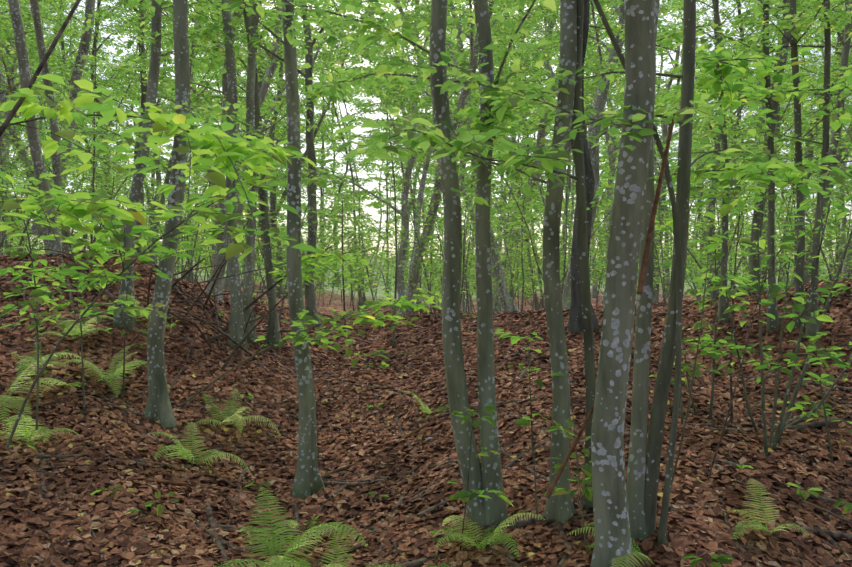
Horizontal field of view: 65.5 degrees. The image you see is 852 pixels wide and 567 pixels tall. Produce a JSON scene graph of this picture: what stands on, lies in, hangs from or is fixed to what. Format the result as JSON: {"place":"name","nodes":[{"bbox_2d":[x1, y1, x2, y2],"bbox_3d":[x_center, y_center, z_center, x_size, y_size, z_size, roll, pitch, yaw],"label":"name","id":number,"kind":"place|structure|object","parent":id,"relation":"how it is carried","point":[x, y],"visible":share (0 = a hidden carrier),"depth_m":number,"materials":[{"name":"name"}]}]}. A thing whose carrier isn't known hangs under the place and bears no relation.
{"place":"outdoors","nodes":[
{"label":"outdoors","id":0,"kind":"place"},
{"bbox_2d":[0,250,851,566],"bbox_3d":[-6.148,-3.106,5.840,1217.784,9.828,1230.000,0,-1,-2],"label":"leaf litter","id":1,"kind":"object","parent":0,"point":[336,305],"depth_m":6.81,"materials":[{"name":"brown plant"}]},
{"bbox_2d":[8,0,61,254],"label":"tree","id":2,"kind":"object","parent":1,"relation":"on","point":[25,79],"visible":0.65,"depth_m":9.71,"materials":[{"name":"grey plant"}]},
{"bbox_2d":[0,162,91,429],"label":"sapling","id":3,"kind":"object","parent":1,"relation":"on","point":[42,296],"visible":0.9,"depth_m":4.11,"materials":[{"name":"green plant"}]},
{"bbox_2d":[0,0,102,251],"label":"tree","id":4,"kind":"object","parent":1,"relation":"on","point":[7,32],"visible":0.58,"depth_m":14.39,"materials":[{"name":"green plant"}]},
{"bbox_2d":[30,0,74,253],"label":"tree","id":5,"kind":"object","parent":1,"relation":"on","point":[56,162],"visible":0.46,"depth_m":9.61,"materials":[{"name":"grey plant"}]},
{"bbox_2d":[0,0,106,256],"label":"tree","id":6,"kind":"object","parent":1,"relation":"on","point":[14,88],"visible":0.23,"depth_m":15.79,"materials":[{"name":"green plant"}]},
{"bbox_2d":[29,0,94,235],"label":"tree","id":7,"kind":"object","parent":1,"relation":"on","point":[84,50],"visible":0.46,"depth_m":12.72,"materials":[{"name":"grey plant"}]},
{"bbox_2d":[0,184,132,408],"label":"sapling","id":8,"kind":"object","parent":1,"relation":"on","point":[83,263],"visible":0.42,"depth_m":5.40,"materials":[{"name":"green plant"}]},
{"bbox_2d":[0,0,162,241],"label":"tree","id":9,"kind":"object","parent":1,"relation":"on","point":[117,86],"visible":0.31,"depth_m":17.71,"materials":[{"name":"green plant"}]},
{"bbox_2d":[0,0,208,252],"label":"tree","id":10,"kind":"object","parent":1,"relation":"on","point":[123,27],"visible":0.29,"depth_m":17.28,"materials":[{"name":"green plant"}]},
{"bbox_2d":[93,284,150,399],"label":"whip","id":11,"kind":"object","parent":1,"relation":"on","point":[131,315],"visible":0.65,"depth_m":5.91,"materials":[{"name":"green plant"}]},
{"bbox_2d":[127,0,149,255],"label":"tree","id":12,"kind":"object","parent":1,"relation":"on","point":[143,100],"visible":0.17,"depth_m":13.48,"materials":[{"name":"grey plant"}]},
{"bbox_2d":[6,181,296,447],"bbox_3d":[-1.496,0.158,3.574,1.481,1.435,1.308,0,-1,-2],"label":"sapling","id":13,"kind":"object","parent":1,"relation":"on","point":[200,216],"depth_m":3.52,"materials":[{"name":"green plant"}]},
{"bbox_2d":[0,184,172,279],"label":"spray","id":14,"kind":"object","parent":13,"relation":"attached to","point":[94,206],"visible":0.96,"depth_m":2.86,"materials":[{"name":"green plant"}]},
{"bbox_2d":[105,24,198,264],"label":"tree","id":15,"kind":"object","parent":1,"relation":"on","point":[158,163],"visible":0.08,"depth_m":24.01,"materials":[{"name":"green plant"}]},
{"bbox_2d":[0,74,318,261],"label":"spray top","id":16,"kind":"object","parent":1,"relation":"on","point":[212,141],"visible":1,"depth_m":2.45,"materials":[{"name":"green plant"}]},
{"bbox_2d":[0,0,80,136],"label":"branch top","id":17,"kind":"object","parent":16,"relation":"attached to","point":[9,118],"visible":0.9,"depth_m":2.35,"materials":[{"name":"brown wood"}]},
{"bbox_2d":[76,0,247,349],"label":"tree","id":18,"kind":"object","parent":1,"relation":"on","point":[237,327],"visible":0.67,"depth_m":7.79,"materials":[{"name":"grey plant"}]},
{"bbox_2d":[99,1,246,282],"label":"tree","id":19,"kind":"object","parent":1,"relation":"on","point":[192,104],"visible":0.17,"depth_m":21.31,"materials":[{"name":"green plant"}]},
{"bbox_2d":[112,0,268,331],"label":"tree","id":20,"kind":"object","parent":1,"relation":"on","point":[152,63],"visible":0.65,"depth_m":7.25,"materials":[{"name":"grey plant"}]},
{"bbox_2d":[116,0,264,264],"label":"tree","id":21,"kind":"object","parent":1,"relation":"on","point":[168,174],"visible":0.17,"depth_m":14.10,"materials":[{"name":"green plant"}]},
{"bbox_2d":[57,0,339,427],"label":"tree","id":22,"kind":"object","parent":1,"relation":"on","point":[158,406],"visible":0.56,"depth_m":5.81,"materials":[{"name":"grey plant"}]},
{"bbox_2d":[35,208,371,378],"bbox_3d":[-2.879,0.092,7.806,3.498,1.929,2.898,0,-1,29],"label":"brush pile","id":23,"kind":"object","parent":1,"relation":"on","point":[225,331],"visible":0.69,"depth_m":7.76,"materials":[{"name":"brown wood"}]},
{"bbox_2d":[118,0,326,349],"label":"tree","id":24,"kind":"object","parent":1,"relation":"on","point":[208,33],"visible":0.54,"depth_m":8.42,"materials":[{"name":"green plant"}]},
{"bbox_2d":[125,0,324,498],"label":"tree","id":25,"kind":"object","parent":1,"relation":"on","point":[308,481],"visible":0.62,"depth_m":5.10,"materials":[{"name":"green plant"}]},
{"bbox_2d":[192,247,385,296],"bbox_3d":[-0.968,-0.087,5.430,1.587,0.400,1.049,0,-1,34],"label":"spray","id":26,"kind":"object","parent":25,"relation":"attached to","point":[319,258],"visible":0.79,"depth_m":5.43,"materials":[{"name":"green plant"}]},
{"bbox_2d":[181,288,441,405],"bbox_3d":[-0.744,0.436,4.598,1.876,0.812,1.321,0,-1,-2],"label":"spray","id":27,"kind":"object","parent":25,"relation":"attached to","point":[364,319],"visible":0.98,"depth_m":4.54,"materials":[{"name":"green plant"}]},
{"bbox_2d":[130,0,331,302],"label":"tree","id":28,"kind":"object","parent":1,"relation":"on","point":[220,257],"visible":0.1,"depth_m":11.82,"materials":[{"name":"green plant"}]},
{"bbox_2d":[86,0,403,327],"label":"tree","id":29,"kind":"object","parent":1,"relation":"on","point":[310,303],"visible":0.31,"depth_m":11.79,"materials":[{"name":"green plant"}]},
{"bbox_2d":[172,0,343,290],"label":"tree","id":30,"kind":"object","parent":1,"relation":"on","point":[267,81],"visible":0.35,"depth_m":15.14,"materials":[{"name":"green plant"}]},
{"bbox_2d":[190,0,326,297],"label":"tree","id":31,"kind":"object","parent":1,"relation":"on","point":[259,86],"visible":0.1,"depth_m":18.05,"materials":[{"name":"green plant"}]},
{"bbox_2d":[193,0,330,298],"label":"tree","id":32,"kind":"object","parent":1,"relation":"on","point":[273,199],"visible":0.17,"depth_m":18.46,"materials":[{"name":"green plant"}]},
{"bbox_2d":[199,29,331,298],"bbox_3d":[-5.763,-5.305,26.052,3.239,12.095,5.857,0,-1,42],"label":"tree","id":33,"kind":"object","parent":1,"relation":"on","point":[278,125],"visible":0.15,"depth_m":25.20,"materials":[{"name":"green plant"}]},
{"bbox_2d":[169,0,397,343],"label":"tree","id":34,"kind":"object","parent":1,"relation":"on","point":[248,282],"visible":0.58,"depth_m":8.13,"materials":[{"name":"green plant"}]},
{"bbox_2d":[241,3,379,287],"bbox_3d":[-4.231,-6.232,26.107,6.693,13.457,4.077,0,-1,-2],"label":"tree","id":35,"kind":"object","parent":1,"relation":"on","point":[328,107],"visible":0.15,"depth_m":26.19,"materials":[{"name":"green plant"}]},
{"bbox_2d":[244,2,385,288],"bbox_3d":[-5.674,-8.199,33.134,6.386,17.362,8.097,0,-1,27],"label":"tree","id":36,"kind":"object","parent":1,"relation":"on","point":[334,139],"visible":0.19,"depth_m":33.53,"materials":[{"name":"green plant"}]},
{"bbox_2d":[277,95,391,286],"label":"tree","id":37,"kind":"object","parent":1,"relation":"on","point":[354,100],"visible":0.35,"depth_m":36.60,"materials":[{"name":"green plant"}]},
{"bbox_2d":[279,0,392,304],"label":"tree","id":38,"kind":"object","parent":1,"relation":"on","point":[323,126],"visible":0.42,"depth_m":28.42,"materials":[{"name":"green plant"}]},
{"bbox_2d":[300,13,373,308],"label":"tree","id":39,"kind":"object","parent":1,"relation":"on","point":[349,162],"visible":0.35,"depth_m":28.79,"materials":[{"name":"green plant"}]},
{"bbox_2d":[260,0,485,531],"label":"tree","id":40,"kind":"object","parent":1,"relation":"on","point":[453,354],"visible":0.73,"depth_m":3.98,"materials":[{"name":"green plant"}]},
{"bbox_2d":[340,24,449,306],"bbox_3d":[-1.148,-6.356,26.728,4.835,15.448,5.359,0,-1,-2],"label":"tree","id":41,"kind":"object","parent":1,"relation":"on","point":[363,139],"visible":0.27,"depth_m":26.72,"materials":[{"name":"green plant"}]},
{"bbox_2d":[386,113,404,347],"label":"whip","id":42,"kind":"object","parent":1,"relation":"on","point":[395,297],"visible":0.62,"depth_m":9.47,"materials":[{"name":"grey plant"}]},
{"bbox_2d":[350,56,442,291],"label":"tree","id":43,"kind":"object","parent":1,"relation":"on","point":[388,163],"visible":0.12,"depth_m":38.36,"materials":[{"name":"green plant"}]},
{"bbox_2d":[211,0,587,524],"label":"tree","id":44,"kind":"object","parent":1,"relation":"on","point":[495,508],"visible":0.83,"depth_m":4.04,"materials":[{"name":"green plant"}]},
{"bbox_2d":[449,84,557,156],"bbox_3d":[0.515,-1.073,4.278,0.734,0.424,0.953,0,-1,17],"label":"spray","id":45,"kind":"object","parent":44,"relation":"attached to","point":[468,110],"visible":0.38,"depth_m":4.12,"materials":[{"name":"green plant"}]},
{"bbox_2d":[257,0,558,309],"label":"tree","id":46,"kind":"object","parent":1,"relation":"on","point":[356,194],"visible":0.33,"depth_m":16.60,"materials":[{"name":"green plant"}]},
{"bbox_2d":[354,39,468,220],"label":"tree","id":47,"kind":"object","parent":1,"relation":"on","point":[421,160],"visible":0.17,"depth_m":25.21,"materials":[{"name":"green plant"}]},
{"bbox_2d":[0,293,835,566],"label":"ferns","id":48,"kind":"object","parent":1,"relation":"on","point":[272,548],"visible":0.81,"depth_m":3.80,"materials":[{"name":"green plant"}]},
{"bbox_2d":[0,12,851,327],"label":"trees","id":49,"kind":"object","parent":1,"relation":"on","point":[516,272],"visible":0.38,"depth_m":13.57,"materials":[{"name":"green plant"}]},
{"bbox_2d":[0,254,851,566],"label":"fallen sticks","id":50,"kind":"object","parent":1,"relation":"on","point":[444,502],"visible":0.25,"depth_m":5.18,"materials":[{"name":"brown wood"}]},
{"bbox_2d":[0,241,851,566],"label":"seedlings","id":51,"kind":"object","parent":1,"relation":"on","point":[692,563],"visible":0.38,"depth_m":4.12,"materials":[{"name":"green plant"}]},
{"bbox_2d":[368,0,508,308],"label":"tree","id":52,"kind":"object","parent":1,"relation":"on","point":[422,183],"visible":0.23,"depth_m":17.28,"materials":[{"name":"green plant"}]},
{"bbox_2d":[323,0,555,310],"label":"tree","id":53,"kind":"object","parent":1,"relation":"on","point":[473,220],"visible":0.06,"depth_m":16.27,"materials":[{"name":"green plant"}]},
{"bbox_2d":[330,0,576,524],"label":"tree","id":54,"kind":"object","parent":1,"relation":"on","point":[560,508],"visible":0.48,"depth_m":3.89,"materials":[{"name":"green plant"}]},
{"bbox_2d":[319,0,595,508],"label":"tree","id":55,"kind":"object","parent":1,"relation":"on","point":[436,136],"visible":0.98,"depth_m":3.53,"materials":[{"name":"green plant"}]},
{"bbox_2d":[313,0,610,312],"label":"tree","id":56,"kind":"object","parent":1,"relation":"on","point":[534,15],"visible":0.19,"depth_m":16.08,"materials":[{"name":"green plant"}]},
{"bbox_2d":[323,0,620,315],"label":"tree","id":57,"kind":"object","parent":1,"relation":"on","point":[473,60],"visible":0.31,"depth_m":13.75,"materials":[{"name":"green plant"}]},
{"bbox_2d":[447,404,513,550],"bbox_3d":[0.276,1.133,3.716,0.351,0.863,0.622,0,-1,-2],"label":"whip","id":58,"kind":"object","parent":1,"relation":"on","point":[462,495],"visible":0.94,"depth_m":3.62,"materials":[{"name":"green plant"}]},
{"bbox_2d":[479,4,575,297],"bbox_3d":[4.436,-7.098,30.032,5.139,15.883,5.173,0,-1,28],"label":"tree","id":59,"kind":"object","parent":1,"relation":"on","point":[524,175],"visible":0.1,"depth_m":30.02,"materials":[{"name":"green plant"}]},
{"bbox_2d":[493,329,575,517],"bbox_3d":[0.631,0.875,3.909,0.360,1.199,0.763,0,-1,-23],"label":"whip","id":60,"kind":"object","parent":1,"relation":"on","point":[524,422],"visible":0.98,"depth_m":3.90,"materials":[{"name":"green plant"}]},
{"bbox_2d":[423,0,659,541],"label":"tree","id":61,"kind":"object","parent":1,"relation":"on","point":[635,488],"visible":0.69,"depth_m":3.52,"materials":[{"name":"green plant"}]},
{"bbox_2d":[490,0,622,312],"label":"tree","id":62,"kind":"object","parent":1,"relation":"on","point":[542,132],"visible":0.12,"depth_m":19.16,"materials":[{"name":"green plant"}]},
{"bbox_2d":[543,384,592,548],"bbox_3d":[0.826,1.003,3.505,0.371,0.939,0.624,0,-1,-2],"label":"whip","id":63,"kind":"object","parent":1,"relation":"on","point":[586,492],"visible":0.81,"depth_m":3.53,"materials":[{"name":"green plant"}]},
{"bbox_2d":[495,0,664,334],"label":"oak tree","id":64,"kind":"object","parent":1,"relation":"on","point":[575,320],"visible":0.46,"depth_m":8.46,"materials":[{"name":"plant"}]},
{"bbox_2d":[465,0,702,284],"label":"tree","id":65,"kind":"object","parent":1,"relation":"on","point":[524,7],"visible":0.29,"depth_m":17.42,"materials":[{"name":"green plant"}]},
{"bbox_2d":[509,0,712,309],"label":"tree","id":66,"kind":"object","parent":1,"relation":"on","point":[599,102],"visible":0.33,"depth_m":10.66,"materials":[{"name":"green plant"}]},
{"bbox_2d":[590,0,655,566],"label":"tree","id":67,"kind":"object","parent":1,"relation":"on","point":[612,535],"visible":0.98,"depth_m":3.17,"materials":[{"name":"grey plant"}]},
{"bbox_2d":[544,404,593,498],"bbox_3d":[0.796,0.722,3.358,0.422,0.706,0.029,0,-1,-14],"label":"dead branch","id":68,"kind":"object","parent":67,"relation":"attached to","point":[557,477],"visible":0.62,"depth_m":3.33,"materials":[{"name":"brown wood"}]},
{"bbox_2d":[541,0,707,250],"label":"tree","id":69,"kind":"object","parent":1,"relation":"on","point":[666,89],"visible":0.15,"depth_m":18.56,"materials":[{"name":"green plant"}]},
{"bbox_2d":[584,18,671,303],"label":"tree","id":70,"kind":"object","parent":1,"relation":"on","point":[614,148],"visible":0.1,"depth_m":18.85,"materials":[{"name":"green plant"}]},
{"bbox_2d":[593,0,681,546],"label":"tree","id":71,"kind":"object","parent":1,"relation":"on","point":[662,530],"visible":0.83,"depth_m":3.41,"materials":[{"name":"grey plant"}]},
{"bbox_2d":[564,7,713,298],"bbox_3d":[8.776,-4.698,26.410,6.727,10.995,5.379,0,-1,-2],"label":"tree","id":72,"kind":"object","parent":1,"relation":"on","point":[664,131],"visible":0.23,"depth_m":25.96,"materials":[{"name":"green plant"}]},
{"bbox_2d":[457,0,851,536],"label":"tree","id":73,"kind":"object","parent":1,"relation":"on","point":[684,115],"visible":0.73,"depth_m":3.49,"materials":[{"name":"green plant"}]},
{"bbox_2d":[637,113,675,293],"bbox_3d":[1.134,-0.409,3.242,0.300,0.925,0.031,0,-1,-31],"label":"dead branch","id":74,"kind":"object","parent":73,"relation":"attached to","point":[646,250],"visible":0.9,"depth_m":3.21,"materials":[{"name":"brown wood"}]},
{"bbox_2d":[595,155,851,225],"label":"leafy branch","id":75,"kind":"object","parent":73,"relation":"attached to","point":[791,173],"visible":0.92,"depth_m":3.30,"materials":[{"name":"green plant"}]},
{"bbox_2d":[654,37,851,136],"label":"spray","id":76,"kind":"object","parent":73,"relation":"attached to","point":[763,92],"visible":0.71,"depth_m":4.46,"materials":[{"name":"green plant"}]},
{"bbox_2d":[656,43,840,110],"bbox_3d":[1.892,-1.314,4.039,1.102,0.379,0.815,0,-1,35],"label":"spray","id":77,"kind":"object","parent":76,"relation":"attached to","point":[727,66],"visible":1,"depth_m":3.96,"materials":[{"name":"green plant"}]},
{"bbox_2d":[609,15,700,296],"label":"tree","id":78,"kind":"object","parent":1,"relation":"on","point":[666,241],"visible":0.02,"depth_m":28.28,"materials":[{"name":"green plant"}]},
{"bbox_2d":[601,1,733,302],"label":"tree","id":79,"kind":"object","parent":1,"relation":"on","point":[655,297],"visible":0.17,"depth_m":23.92,"materials":[{"name":"green plant"}]},
{"bbox_2d":[649,331,721,414],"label":"sapling","id":80,"kind":"object","parent":1,"relation":"on","point":[686,368],"visible":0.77,"depth_m":5.44,"materials":[{"name":"green plant"}]},
{"bbox_2d":[655,217,724,424],"bbox_3d":[1.923,0.258,5.045,0.435,1.783,0.619,0,-1,-2],"label":"whip","id":81,"kind":"object","parent":1,"relation":"on","point":[662,228],"visible":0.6,"depth_m":5.04,"materials":[{"name":"green plant"}]},
{"bbox_2d":[670,229,751,492],"bbox_3d":[1.593,0.518,3.828,0.391,1.670,0.727,0,-1,-29],"label":"whip","id":82,"kind":"object","parent":1,"relation":"on","point":[711,247],"visible":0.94,"depth_m":3.80,"materials":[{"name":"green plant"}]},
{"bbox_2d":[690,242,742,419],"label":"sapling","id":83,"kind":"object","parent":1,"relation":"on","point":[696,325],"visible":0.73,"depth_m":5.35,"materials":[{"name":"green plant"}]},
{"bbox_2d":[587,0,851,322],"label":"tree","id":84,"kind":"object","parent":1,"relation":"on","point":[724,248],"visible":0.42,"depth_m":7.69,"materials":[{"name":"green plant"}]},
{"bbox_2d":[701,207,764,422],"bbox_3d":[2.432,0.259,5.211,0.362,1.838,0.726,0,-1,-2],"label":"whip","id":85,"kind":"object","parent":1,"relation":"on","point":[725,352],"visible":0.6,"depth_m":5.25,"materials":[{"name":"green plant"}]},
{"bbox_2d":[691,271,775,431],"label":"sapling","id":86,"kind":"object","parent":1,"relation":"on","point":[724,291],"visible":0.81,"depth_m":5.05,"materials":[{"name":"green plant"}]},
{"bbox_2d":[654,0,816,298],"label":"tree","id":87,"kind":"object","parent":1,"relation":"on","point":[709,20],"visible":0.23,"depth_m":19.10,"materials":[{"name":"green plant"}]},
{"bbox_2d":[675,0,804,292],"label":"tree","id":88,"kind":"object","parent":1,"relation":"on","point":[739,110],"visible":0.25,"depth_m":18.18,"materials":[{"name":"green plant"}]},
{"bbox_2d":[654,0,851,331],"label":"tree","id":89,"kind":"object","parent":1,"relation":"on","point":[772,324],"visible":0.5,"depth_m":7.15,"materials":[{"name":"green plant"}]},
{"bbox_2d":[657,0,851,338],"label":"tree","id":90,"kind":"object","parent":1,"relation":"on","point":[810,327],"visible":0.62,"depth_m":6.81,"materials":[{"name":"green plant"}]},
{"bbox_2d":[707,246,802,480],"bbox_3d":[2.019,0.527,4.043,0.501,1.498,0.440,0,-1,42],"label":"whip","id":91,"kind":"object","parent":1,"relation":"on","point":[734,307],"visible":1,"depth_m":4.04,"materials":[{"name":"green plant"}]},
{"bbox_2d":[691,0,823,277],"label":"tree","id":92,"kind":"object","parent":1,"relation":"on","point":[762,119],"visible":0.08,"depth_m":19.60,"materials":[{"name":"green plant"}]},
{"bbox_2d":[681,0,843,292],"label":"tree","id":93,"kind":"object","parent":1,"relation":"on","point":[753,264],"visible":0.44,"depth_m":10.81,"materials":[{"name":"green plant"}]},
{"bbox_2d":[695,0,842,278],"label":"tree","id":94,"kind":"object","parent":1,"relation":"on","point":[779,118],"visible":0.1,"depth_m":19.35,"materials":[{"name":"green plant"}]},
{"bbox_2d":[692,229,847,457],"bbox_3d":[2.279,0.430,4.349,0.362,1.598,1.136,0,-1,-23],"label":"sapling","id":95,"kind":"object","parent":1,"relation":"on","point":[791,355],"visible":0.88,"depth_m":4.45,"materials":[{"name":"green plant"}]},
{"bbox_2d":[696,1,851,284],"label":"tree","id":96,"kind":"object","parent":1,"relation":"on","point":[811,135],"visible":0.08,"depth_m":20.81,"materials":[{"name":"green plant"}]},
{"bbox_2d":[732,0,851,330],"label":"tree","id":97,"kind":"object","parent":1,"relation":"on","point":[793,41],"visible":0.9,"depth_m":6.96,"materials":[{"name":"green plant"}]},
{"bbox_2d":[750,257,833,452],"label":"sapling","id":98,"kind":"object","parent":1,"relation":"on","point":[777,289],"visible":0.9,"depth_m":4.60,"materials":[{"name":"green plant"}]},
{"bbox_2d":[777,285,842,461],"bbox_3d":[2.745,0.663,4.702,0.328,1.308,0.805,0,-1,13],"label":"whip","id":99,"kind":"object","parent":1,"relation":"on","point":[799,405],"visible":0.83,"depth_m":4.67,"materials":[{"name":"green plant"}]},
{"bbox_2d":[772,171,851,448],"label":"sapling","id":100,"kind":"object","parent":1,"relation":"on","point":[809,232],"visible":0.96,"depth_m":4.77,"materials":[{"name":"green plant"}]},
{"bbox_2d":[774,28,851,236],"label":"tree","id":101,"kind":"object","parent":1,"relation":"on","point":[838,157],"visible":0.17,"depth_m":20.74,"materials":[{"name":"green plant"}]},
{"bbox_2d":[777,196,851,443],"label":"sapling","id":102,"kind":"object","parent":1,"relation":"on","point":[834,285],"visible":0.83,"depth_m":4.92,"materials":[{"name":"green plant"}]},
{"bbox_2d":[780,0,851,282],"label":"tree","id":103,"kind":"object","parent":1,"relation":"on","point":[846,51],"visible":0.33,"depth_m":13.63,"materials":[{"name":"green plant"}]},
{"bbox_2d":[784,0,851,271],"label":"tree","id":104,"kind":"object","parent":1,"relation":"on","point":[844,170],"visible":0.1,"depth_m":22.05,"materials":[{"name":"green plant"}]},
{"bbox_2d":[788,341,851,433],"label":"sapling","id":105,"kind":"object","parent":1,"relation":"on","point":[826,381],"visible":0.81,"depth_m":5.23,"materials":[{"name":"green plant"}]},
{"bbox_2d":[804,5,851,278],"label":"tree","id":106,"kind":"object","parent":1,"relation":"on","point":[845,190],"visible":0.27,"depth_m":17.04,"materials":[{"name":"green plant"}]},
{"bbox_2d":[1,0,851,259],"label":"sky","id":107,"kind":"structure","parent":0,"point":[371,185],"materials":[{"name":"white"}]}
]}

